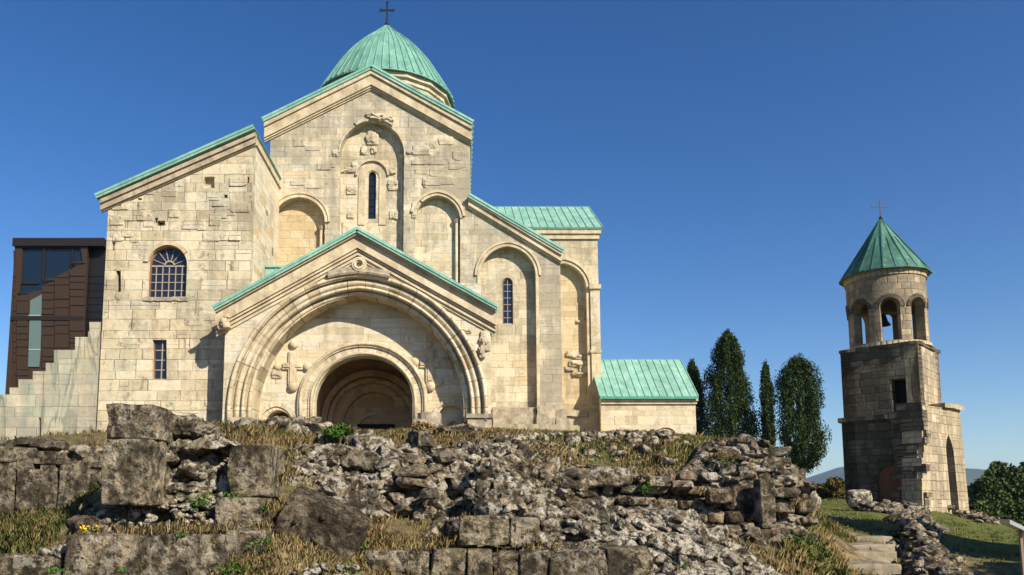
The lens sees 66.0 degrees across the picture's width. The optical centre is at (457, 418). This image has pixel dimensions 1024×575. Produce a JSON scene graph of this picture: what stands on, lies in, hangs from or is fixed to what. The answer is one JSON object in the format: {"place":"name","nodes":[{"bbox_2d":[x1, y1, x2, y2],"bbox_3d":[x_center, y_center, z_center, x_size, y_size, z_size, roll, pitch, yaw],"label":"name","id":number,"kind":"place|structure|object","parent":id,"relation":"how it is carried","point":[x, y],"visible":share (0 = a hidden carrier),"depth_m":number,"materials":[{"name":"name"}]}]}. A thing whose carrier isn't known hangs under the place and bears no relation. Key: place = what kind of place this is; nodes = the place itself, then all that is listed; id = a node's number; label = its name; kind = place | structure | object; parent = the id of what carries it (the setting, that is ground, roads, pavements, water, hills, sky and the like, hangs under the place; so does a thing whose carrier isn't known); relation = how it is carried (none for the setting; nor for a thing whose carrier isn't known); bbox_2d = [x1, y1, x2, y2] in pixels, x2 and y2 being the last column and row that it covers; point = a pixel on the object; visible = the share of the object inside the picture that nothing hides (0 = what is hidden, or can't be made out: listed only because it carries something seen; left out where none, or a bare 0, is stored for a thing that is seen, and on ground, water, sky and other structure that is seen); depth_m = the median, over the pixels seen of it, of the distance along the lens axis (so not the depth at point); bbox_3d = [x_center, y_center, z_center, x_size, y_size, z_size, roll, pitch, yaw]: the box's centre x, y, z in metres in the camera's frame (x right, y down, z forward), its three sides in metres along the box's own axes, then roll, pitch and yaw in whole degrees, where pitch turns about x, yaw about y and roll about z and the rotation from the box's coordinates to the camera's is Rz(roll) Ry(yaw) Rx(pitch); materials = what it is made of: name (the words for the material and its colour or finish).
{"place":"outdoors","nodes":[
{"label":"outdoors","id":0,"kind":"place"},
{"bbox_2d":[0,480,100,553],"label":"short grass","id":1,"kind":"structure","parent":0,"point":[43,510],"depth_m":11.35,"materials":[{"name":"green plant"}]},
{"bbox_2d":[137,500,284,533],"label":"dry grass","id":2,"kind":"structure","parent":0,"point":[193,520],"depth_m":10.95,"materials":[{"name":"plant"}]},
{"bbox_2d":[214,501,398,574],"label":"dry grass","id":3,"kind":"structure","parent":0,"point":[298,545],"depth_m":9.88,"materials":[{"name":"brown plant"}]},
{"bbox_2d":[80,428,810,553],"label":"dry grass","id":4,"kind":"structure","parent":0,"point":[441,540],"depth_m":10.79,"materials":[{"name":"beige plant"}]},
{"bbox_2d":[0,0,1023,477],"label":"sky","id":5,"kind":"structure","parent":0,"point":[732,159],"materials":[{"name":"blue"}]},
{"bbox_2d":[1,421,1023,574],"bbox_3d":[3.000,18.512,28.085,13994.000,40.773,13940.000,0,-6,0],"label":"ground","id":6,"kind":"structure","parent":0,"point":[846,547],"depth_m":15.99,"materials":[{"name":"green plant"}]},
{"bbox_2d":[0,322,101,439],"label":"stepped wall","id":7,"kind":"structure","parent":6,"relation":"on","point":[61,392],"depth_m":42.06,"materials":[{"name":"stone"}]},
{"bbox_2d":[0,446,102,514],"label":"ruined wall","id":8,"kind":"structure","parent":6,"relation":"on","point":[30,478],"depth_m":13.60,"materials":[{"name":"grey stone"}]},
{"bbox_2d":[0,437,32,447],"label":"boulder","id":9,"kind":"object","parent":8,"relation":"on","point":[22,442],"visible":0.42,"depth_m":13.92,"materials":[{"name":"grey stone"}]},
{"bbox_2d":[29,438,69,451],"bbox_3d":[-7.293,0.483,14.066,0.582,0.269,0.703,0,-6,0],"label":"boulder","id":10,"kind":"object","parent":8,"relation":"on","point":[47,444],"visible":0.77,"depth_m":13.81,"materials":[{"name":"grey stone"}]},
{"bbox_2d":[68,445,92,457],"bbox_3d":[-6.595,0.573,13.724,0.354,0.249,0.411,0,-6,0],"label":"boulder","id":11,"kind":"object","parent":8,"relation":"on","point":[81,451],"visible":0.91,"depth_m":13.58,"materials":[{"name":"stone"}]},
{"bbox_2d":[89,445,102,450],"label":"boulder","id":12,"kind":"object","parent":8,"relation":"on","point":[96,447],"visible":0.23,"depth_m":13.93,"materials":[{"name":"grey stone"}]},
{"bbox_2d":[5,238,106,393],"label":"modern building","id":13,"kind":"structure","parent":6,"relation":"on","point":[57,298],"depth_m":59.42,"materials":[{"name":"brown metal"}]},
{"bbox_2d":[21,282,38,283],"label":"window frame","id":14,"kind":"structure","parent":13,"relation":"in","point":[21,282],"depth_m":59.60,"materials":[{"name":"brown metal"}]},
{"bbox_2d":[28,294,41,366],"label":"strip window","id":15,"kind":"structure","parent":13,"relation":"in","point":[36,303],"depth_m":59.00,"materials":[{"name":"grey glass"}]},
{"bbox_2d":[41,248,45,279],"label":"window frame","id":16,"kind":"structure","parent":13,"relation":"in","point":[44,249],"depth_m":59.77,"materials":[{"name":"brown metal"}]},
{"bbox_2d":[20,248,81,294],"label":"window glass","id":17,"kind":"structure","parent":13,"relation":"in","point":[58,260],"depth_m":59.87,"materials":[{"name":"blue glass"}]},
{"bbox_2d":[71,248,73,267],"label":"window frame","id":18,"kind":"structure","parent":13,"relation":"in","point":[72,257],"depth_m":59.83,"materials":[{"name":"brown metal"}]},
{"bbox_2d":[0,436,359,574],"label":"ruined wall","id":19,"kind":"structure","parent":6,"relation":"on","point":[145,476],"depth_m":10.31,"materials":[{"name":"stone"}]},
{"bbox_2d":[39,547,52,554],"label":"loose stone","id":20,"kind":"object","parent":19,"relation":"on","point":[45,551],"visible":0.73,"depth_m":10.00,"materials":[{"name":"grey stone"}]},
{"bbox_2d":[51,543,66,558],"bbox_3d":[-4.971,1.664,9.899,0.211,0.199,0.262,0,-6,0],"label":"loose stone","id":21,"kind":"object","parent":19,"relation":"on","point":[59,550],"visible":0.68,"depth_m":9.78,"materials":[{"name":"grey stone"}]},
{"bbox_2d":[80,524,99,530],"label":"yellow flowers","id":22,"kind":"object","parent":19,"relation":"on","point":[83,525],"visible":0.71,"depth_m":10.00,"materials":[{"name":"yellow plant"}]},
{"bbox_2d":[106,403,175,443],"bbox_3d":[-4.355,0.080,10.911,0.755,0.519,0.930,0,-6,0],"label":"top boulder","id":23,"kind":"object","parent":19,"relation":"on","point":[141,421],"visible":0.83,"depth_m":10.48,"materials":[{"name":"stone"}]},
{"bbox_2d":[170,413,224,440],"bbox_3d":[-3.891,0.167,11.371,0.999,0.460,0.938,0,-6,0],"label":"top boulder","id":24,"kind":"object","parent":19,"relation":"on","point":[192,427],"visible":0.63,"depth_m":11.03,"materials":[{"name":"stone"}]},
{"bbox_2d":[234,415,375,445],"bbox_3d":[-3.330,0.274,16.615,3.500,0.808,1.499,-4,-7,30],"label":"stone row","id":25,"kind":"object","parent":6,"relation":"on","point":[314,424],"visible":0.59,"depth_m":16.14,"materials":[{"name":"grey stone"}]},
{"bbox_2d":[272,486,369,562],"bbox_3d":[-1.923,1.603,10.791,1.458,1.375,1.155,0,-6,0],"label":"dark boulder","id":26,"kind":"object","parent":6,"relation":"on","point":[328,523],"visible":0.69,"depth_m":10.31,"materials":[{"name":"grey stone"}]},
{"bbox_2d":[322,422,353,443],"bbox_3d":[-2.224,0.531,14.589,0.608,0.962,0.530,0,-6,0],"label":"green shrub","id":27,"kind":"object","parent":6,"relation":"on","point":[337,433],"visible":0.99,"depth_m":14.55,"materials":[{"name":"green plant"}]},
{"bbox_2d":[94,1,602,431],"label":"cathedral","id":28,"kind":"structure","parent":6,"relation":"on","point":[351,250],"depth_m":43.34,"materials":[{"name":"stone"}]},
{"bbox_2d":[154,340,166,378],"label":"window","id":29,"kind":"structure","parent":28,"relation":"in","point":[160,346],"depth_m":42.36,"materials":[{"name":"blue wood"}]},
{"bbox_2d":[143,241,188,301],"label":"window","id":30,"kind":"structure","parent":28,"relation":"in","point":[168,267],"depth_m":42.95,"materials":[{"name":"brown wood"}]},
{"bbox_2d":[368,172,375,218],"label":"window","id":31,"kind":"structure","parent":28,"relation":"in","point":[372,176],"depth_m":50.36,"materials":[{"name":"glass"}]},
{"bbox_2d":[357,424,394,429],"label":"door","id":32,"kind":"structure","parent":28,"relation":"in","point":[360,426],"depth_m":47.05,"materials":[{"name":"black wood"}]},
{"bbox_2d":[502,278,512,323],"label":"window","id":33,"kind":"structure","parent":28,"relation":"in","point":[507,284],"depth_m":49.56,"materials":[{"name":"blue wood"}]},
{"bbox_2d":[424,525,438,537],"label":"loose stone","id":34,"kind":"object","parent":6,"relation":"on","point":[432,529],"visible":0.65,"depth_m":11.24,"materials":[{"name":"grey stone"}]},
{"bbox_2d":[0,426,879,542],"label":"short grass","id":35,"kind":"structure","parent":6,"relation":"on","point":[395,429],"depth_m":23.87,"materials":[{"name":"green plant"}]},
{"bbox_2d":[284,435,598,535],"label":"rubble wall","id":36,"kind":"structure","parent":6,"relation":"on","point":[480,476],"depth_m":12.81,"materials":[{"name":"stone"}]},
{"bbox_2d":[317,429,332,443],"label":"block","id":37,"kind":"structure","parent":36,"relation":"on","point":[321,437],"depth_m":14.84,"materials":[{"name":"grey stone"}]},
{"bbox_2d":[350,434,395,449],"bbox_3d":[-1.568,0.511,14.549,0.864,0.478,0.700,0,-6,0],"label":"block","id":38,"kind":"object","parent":36,"relation":"on","point":[360,441],"depth_m":14.36,"materials":[{"name":"stone"}]},
{"bbox_2d":[406,430,437,452],"bbox_3d":[-0.646,0.496,14.390,0.657,0.575,0.724,2,-7,-14],"label":"block","id":39,"kind":"object","parent":36,"relation":"on","point":[424,441],"depth_m":14.09,"materials":[{"name":"grey stone"}]},
{"bbox_2d":[411,421,437,434],"bbox_3d":[-0.677,0.462,15.057,0.576,0.888,0.416,5,-8,-39],"label":"dry bush","id":40,"kind":"object","parent":36,"relation":"on","point":[423,426],"visible":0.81,"depth_m":15.05,"materials":[{"name":"beige plant"}]},
{"bbox_2d":[503,505,511,512],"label":"loose stone","id":41,"kind":"object","parent":36,"relation":"on","point":[507,508],"visible":1,"depth_m":11.57,"materials":[{"name":"beige stone"}]},
{"bbox_2d":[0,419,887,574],"bbox_3d":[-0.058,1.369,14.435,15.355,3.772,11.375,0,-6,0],"label":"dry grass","id":42,"kind":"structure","parent":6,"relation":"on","point":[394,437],"depth_m":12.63,"materials":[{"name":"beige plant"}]},
{"bbox_2d":[409,423,500,435],"bbox_3d":[-0.178,0.378,20.265,1.489,0.896,4.517,2,-7,-15],"label":"stone row","id":43,"kind":"object","parent":6,"relation":"on","point":[465,428],"visible":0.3,"depth_m":18.44,"materials":[{"name":"grey stone"}]},
{"bbox_2d":[45,457,874,574],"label":"weeds","id":44,"kind":"object","parent":6,"relation":"on","point":[53,569],"visible":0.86,"depth_m":10.56,"materials":[{"name":"green plant"}]},
{"bbox_2d":[508,434,521,439],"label":"loose stone","id":45,"kind":"object","parent":6,"relation":"on","point":[517,436],"visible":0.35,"depth_m":16.70,"materials":[{"name":"grey stone"}]},
{"bbox_2d":[524,434,534,439],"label":"loose stone","id":46,"kind":"object","parent":6,"relation":"on","point":[530,436],"visible":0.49,"depth_m":17.23,"materials":[{"name":"grey stone"}]},
{"bbox_2d":[528,432,538,437],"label":"loose stone","id":47,"kind":"object","parent":6,"relation":"on","point":[534,433],"visible":0.32,"depth_m":17.94,"materials":[{"name":"grey stone"}]},
{"bbox_2d":[537,434,548,440],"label":"loose stone","id":48,"kind":"object","parent":6,"relation":"on","point":[546,437],"visible":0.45,"depth_m":16.89,"materials":[{"name":"grey stone"}]},
{"bbox_2d":[540,441,559,447],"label":"loose stone","id":49,"kind":"object","parent":6,"relation":"on","point":[553,445],"visible":0.6,"depth_m":16.06,"materials":[{"name":"grey stone"}]},
{"bbox_2d":[545,431,555,437],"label":"loose stone","id":50,"kind":"object","parent":6,"relation":"on","point":[548,433],"visible":0.37,"depth_m":17.67,"materials":[{"name":"grey stone"}]},
{"bbox_2d":[553,431,564,437],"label":"loose stone","id":51,"kind":"object","parent":6,"relation":"on","point":[557,432],"visible":0.47,"depth_m":17.73,"materials":[{"name":"grey stone"}]},
{"bbox_2d":[564,431,575,435],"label":"loose stone","id":52,"kind":"object","parent":6,"relation":"on","point":[569,432],"visible":0.29,"depth_m":18.37,"materials":[{"name":"grey stone"}]},
{"bbox_2d":[564,436,579,444],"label":"loose stone","id":53,"kind":"object","parent":6,"relation":"on","point":[566,438],"visible":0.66,"depth_m":16.64,"materials":[{"name":"grey stone"}]},
{"bbox_2d":[361,503,785,574],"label":"ruined wall","id":54,"kind":"structure","parent":6,"relation":"on","point":[661,540],"depth_m":10.89,"materials":[{"name":"stone"}]},
{"bbox_2d":[570,435,580,439],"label":"loose stone","id":55,"kind":"object","parent":6,"relation":"on","point":[577,437],"visible":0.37,"depth_m":16.91,"materials":[{"name":"grey stone"}]},
{"bbox_2d":[575,432,587,436],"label":"loose stone","id":56,"kind":"object","parent":6,"relation":"on","point":[580,434],"visible":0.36,"depth_m":17.45,"materials":[{"name":"grey stone"}]},
{"bbox_2d":[582,437,590,442],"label":"loose stone","id":57,"kind":"object","parent":6,"relation":"on","point":[588,439],"visible":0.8,"depth_m":16.80,"materials":[{"name":"grey stone"}]},
{"bbox_2d":[582,448,594,455],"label":"loose stone","id":58,"kind":"object","parent":6,"relation":"on","point":[591,451],"visible":0.71,"depth_m":15.82,"materials":[{"name":"grey stone"}]},
{"bbox_2d":[586,430,606,440],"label":"loose stone","id":59,"kind":"object","parent":6,"relation":"on","point":[595,434],"visible":0.53,"depth_m":16.94,"materials":[{"name":"grey stone"}]},
{"bbox_2d":[603,435,612,439],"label":"loose stone","id":60,"kind":"object","parent":6,"relation":"on","point":[606,436],"visible":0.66,"depth_m":16.73,"materials":[{"name":"grey stone"}]},
{"bbox_2d":[603,445,616,451],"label":"loose stone","id":61,"kind":"object","parent":6,"relation":"on","point":[611,447],"visible":0.79,"depth_m":16.06,"materials":[{"name":"grey stone"}]},
{"bbox_2d":[608,450,626,455],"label":"loose stone","id":62,"kind":"object","parent":6,"relation":"on","point":[620,452],"visible":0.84,"depth_m":15.78,"materials":[{"name":"grey stone"}]},
{"bbox_2d":[614,430,625,435],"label":"loose stone","id":63,"kind":"object","parent":6,"relation":"on","point":[619,432],"visible":0.62,"depth_m":17.13,"materials":[{"name":"grey stone"}]},
{"bbox_2d":[624,431,640,437],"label":"loose stone","id":64,"kind":"object","parent":6,"relation":"on","point":[632,434],"visible":0.47,"depth_m":16.65,"materials":[{"name":"grey stone"}]},
{"bbox_2d":[624,437,641,442],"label":"loose stone","id":65,"kind":"object","parent":6,"relation":"on","point":[632,439],"visible":0.59,"depth_m":16.35,"materials":[{"name":"grey stone"}]},
{"bbox_2d":[634,444,651,454],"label":"loose stone","id":66,"kind":"object","parent":6,"relation":"on","point":[645,449],"visible":0.74,"depth_m":15.81,"materials":[{"name":"grey stone"}]},
{"bbox_2d":[594,359,698,434],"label":"chapel","id":67,"kind":"structure","parent":6,"relation":"on","point":[640,395],"depth_m":60.50,"materials":[{"name":"stone"}]},
{"bbox_2d":[642,435,658,441],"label":"loose stone","id":68,"kind":"object","parent":6,"relation":"on","point":[646,437],"visible":0.48,"depth_m":16.36,"materials":[{"name":"grey stone"}]},
{"bbox_2d":[645,437,658,447],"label":"loose stone","id":69,"kind":"object","parent":6,"relation":"on","point":[653,441],"visible":0.56,"depth_m":16.15,"materials":[{"name":"grey stone"}]},
{"bbox_2d":[647,431,657,435],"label":"loose stone","id":70,"kind":"object","parent":6,"relation":"on","point":[651,432],"visible":0.19,"depth_m":17.34,"materials":[{"name":"grey stone"}]},
{"bbox_2d":[495,430,827,547],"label":"dry grass","id":71,"kind":"structure","parent":6,"relation":"on","point":[630,451],"depth_m":15.89,"materials":[{"name":"beige plant"}]},
{"bbox_2d":[656,432,669,438],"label":"loose stone","id":72,"kind":"object","parent":6,"relation":"on","point":[660,435],"visible":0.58,"depth_m":16.44,"materials":[{"name":"grey stone"}]},
{"bbox_2d":[655,431,670,435],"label":"loose stone","id":73,"kind":"object","parent":6,"relation":"on","point":[668,433],"visible":0.32,"depth_m":16.84,"materials":[{"name":"grey stone"}]},
{"bbox_2d":[652,455,675,464],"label":"loose stone","id":74,"kind":"object","parent":6,"relation":"on","point":[665,460],"visible":0.96,"depth_m":15.36,"materials":[{"name":"grey stone"}]},
{"bbox_2d":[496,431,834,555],"bbox_3d":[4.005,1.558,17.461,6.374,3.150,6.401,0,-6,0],"label":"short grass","id":75,"kind":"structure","parent":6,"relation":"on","point":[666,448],"depth_m":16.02,"materials":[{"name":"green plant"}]},
{"bbox_2d":[565,433,818,552],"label":"ruined wall","id":76,"kind":"structure","parent":6,"relation":"on","point":[759,481],"depth_m":13.68,"materials":[{"name":"stone"}]},
{"bbox_2d":[686,358,707,436],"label":"cypress tree","id":77,"kind":"object","parent":6,"relation":"on","point":[693,371],"visible":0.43,"depth_m":78.16,"materials":[{"name":"green plant"}]},
{"bbox_2d":[696,328,765,438],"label":"cypress tree","id":78,"kind":"object","parent":6,"relation":"on","point":[728,356],"visible":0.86,"depth_m":73.78,"materials":[{"name":"green plant"}]},
{"bbox_2d":[758,359,778,446],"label":"cypress tree","id":79,"kind":"object","parent":6,"relation":"on","point":[766,391],"visible":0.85,"depth_m":76.31,"materials":[{"name":"green plant"}]},
{"bbox_2d":[686,431,901,574],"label":"dry grass","id":80,"kind":"structure","parent":6,"relation":"on","point":[845,569],"depth_m":12.51,"materials":[{"name":"beige plant"}]},
{"bbox_2d":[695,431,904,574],"bbox_3d":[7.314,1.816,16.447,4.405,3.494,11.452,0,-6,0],"label":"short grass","id":81,"kind":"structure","parent":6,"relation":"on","point":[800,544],"depth_m":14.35,"materials":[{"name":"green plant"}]},
{"bbox_2d":[772,352,832,480],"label":"cypress tree","id":82,"kind":"object","parent":6,"relation":"on","point":[809,433],"visible":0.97,"depth_m":69.57,"materials":[{"name":"green plant"}]},
{"bbox_2d":[802,529,817,543],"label":"boulder","id":83,"kind":"object","parent":6,"relation":"on","point":[812,537],"visible":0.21,"depth_m":14.02,"materials":[{"name":"stone"}]},
{"bbox_2d":[810,490,820,511],"bbox_3d":[6.929,1.666,15.761,0.796,0.494,0.817,0,-6,0],"label":"boulder","id":84,"kind":"object","parent":6,"relation":"on","point":[816,499],"visible":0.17,"depth_m":15.62,"materials":[{"name":"stone"}]},
{"bbox_2d":[816,488,832,498],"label":"shrub","id":85,"kind":"object","parent":6,"relation":"on","point":[823,493],"visible":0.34,"depth_m":41.45,"materials":[{"name":"green plant"}]},
{"bbox_2d":[816,476,845,498],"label":"shrub","id":86,"kind":"object","parent":6,"relation":"on","point":[835,486],"visible":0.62,"depth_m":45.42,"materials":[{"name":"brown plant"}]},
{"bbox_2d":[845,489,872,510],"bbox_3d":[17.306,3.499,33.794,1.114,0.957,0.612,0,-6,0],"label":"round stone","id":87,"kind":"object","parent":6,"relation":"on","point":[854,497],"visible":0.84,"depth_m":33.61,"materials":[{"name":"grey stone"}]},
{"bbox_2d":[845,535,901,574],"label":"stone steps","id":88,"kind":"structure","parent":6,"relation":"on","point":[883,564],"depth_m":15.72,"materials":[{"name":"beige stone"}]},
{"bbox_2d":[850,499,942,525],"bbox_3d":[18.333,3.951,32.687,3.185,1.208,2.376,0,-6,0],"label":"stone heap","id":89,"kind":"object","parent":6,"relation":"on","point":[883,505],"visible":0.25,"depth_m":32.58,"materials":[{"name":"grey stone"}]},
{"bbox_2d":[838,200,968,514],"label":"bell tower","id":90,"kind":"structure","parent":6,"relation":"on","point":[900,422],"depth_m":37.66,"materials":[{"name":"stone"}]},
{"bbox_2d":[878,465,901,501],"bbox_3d":[20.512,3.782,36.901,0.070,3.240,1.280,6,-9,-44],"label":"door","id":91,"kind":"structure","parent":90,"relation":"in","point":[886,485],"depth_m":37.12,"materials":[{"name":"brown wood"}]},
{"bbox_2d":[882,504,951,532],"bbox_3d":[16.572,3.702,28.317,2.103,1.277,6.073,-4,-8,32],"label":"stone heap","id":92,"kind":"object","parent":6,"relation":"on","point":[924,513],"visible":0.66,"depth_m":27.70,"materials":[{"name":"grey stone"}]},
{"bbox_2d":[818,497,1023,574],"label":"lawn grass","id":93,"kind":"structure","parent":6,"relation":"on","point":[847,526],"depth_m":24.59,"materials":[{"name":"green plant"}]},
{"bbox_2d":[885,518,972,574],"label":"wall","id":94,"kind":"structure","parent":6,"relation":"on","point":[921,548],"depth_m":16.22,"materials":[{"name":"stone"}]},
{"bbox_2d":[947,505,1001,524],"bbox_3d":[23.980,4.487,35.961,5.030,1.103,2.394,4,-8,-31],"label":"stone heap","id":95,"kind":"object","parent":6,"relation":"on","point":[981,517],"visible":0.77,"depth_m":35.08,"materials":[{"name":"grey stone"}]},
{"bbox_2d":[969,499,1006,518],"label":"shrub","id":96,"kind":"object","parent":6,"relation":"on","point":[988,508],"visible":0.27,"depth_m":49.02,"materials":[{"name":"green plant"}]},
{"bbox_2d":[967,475,1013,503],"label":"broadleaf tree","id":97,"kind":"object","parent":6,"relation":"on","point":[988,487],"visible":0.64,"depth_m":64.80,"materials":[{"name":"green plant"}]},
{"bbox_2d":[989,460,1009,468],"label":"broadleaf tree","id":98,"kind":"object","parent":6,"relation":"on","point":[991,466],"visible":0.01,"depth_m":80.23,"materials":[{"name":"green plant"}]},
{"bbox_2d":[980,461,1023,505],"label":"broadleaf tree","id":99,"kind":"object","parent":6,"relation":"on","point":[1011,477],"visible":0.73,"depth_m":69.77,"materials":[{"name":"green plant"}]},
{"bbox_2d":[990,498,1023,525],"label":"shrub","id":100,"kind":"object","parent":6,"relation":"on","point":[1015,511],"visible":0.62,"depth_m":50.85,"materials":[{"name":"green plant"}]},
{"bbox_2d":[1000,519,1023,574],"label":"information stand","id":101,"kind":"object","parent":6,"relation":"on","point":[1019,528],"visible":1,"depth_m":8.87,"materials":[{"name":"grey metal"}]},
{"bbox_2d":[806,467,984,499],"bbox_3d":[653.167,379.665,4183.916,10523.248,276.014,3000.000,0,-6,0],"label":"hills","id":102,"kind":"structure","parent":0,"point":[971,475],"depth_m":4031.70,"materials":[{"name":"blue"}]}
]}

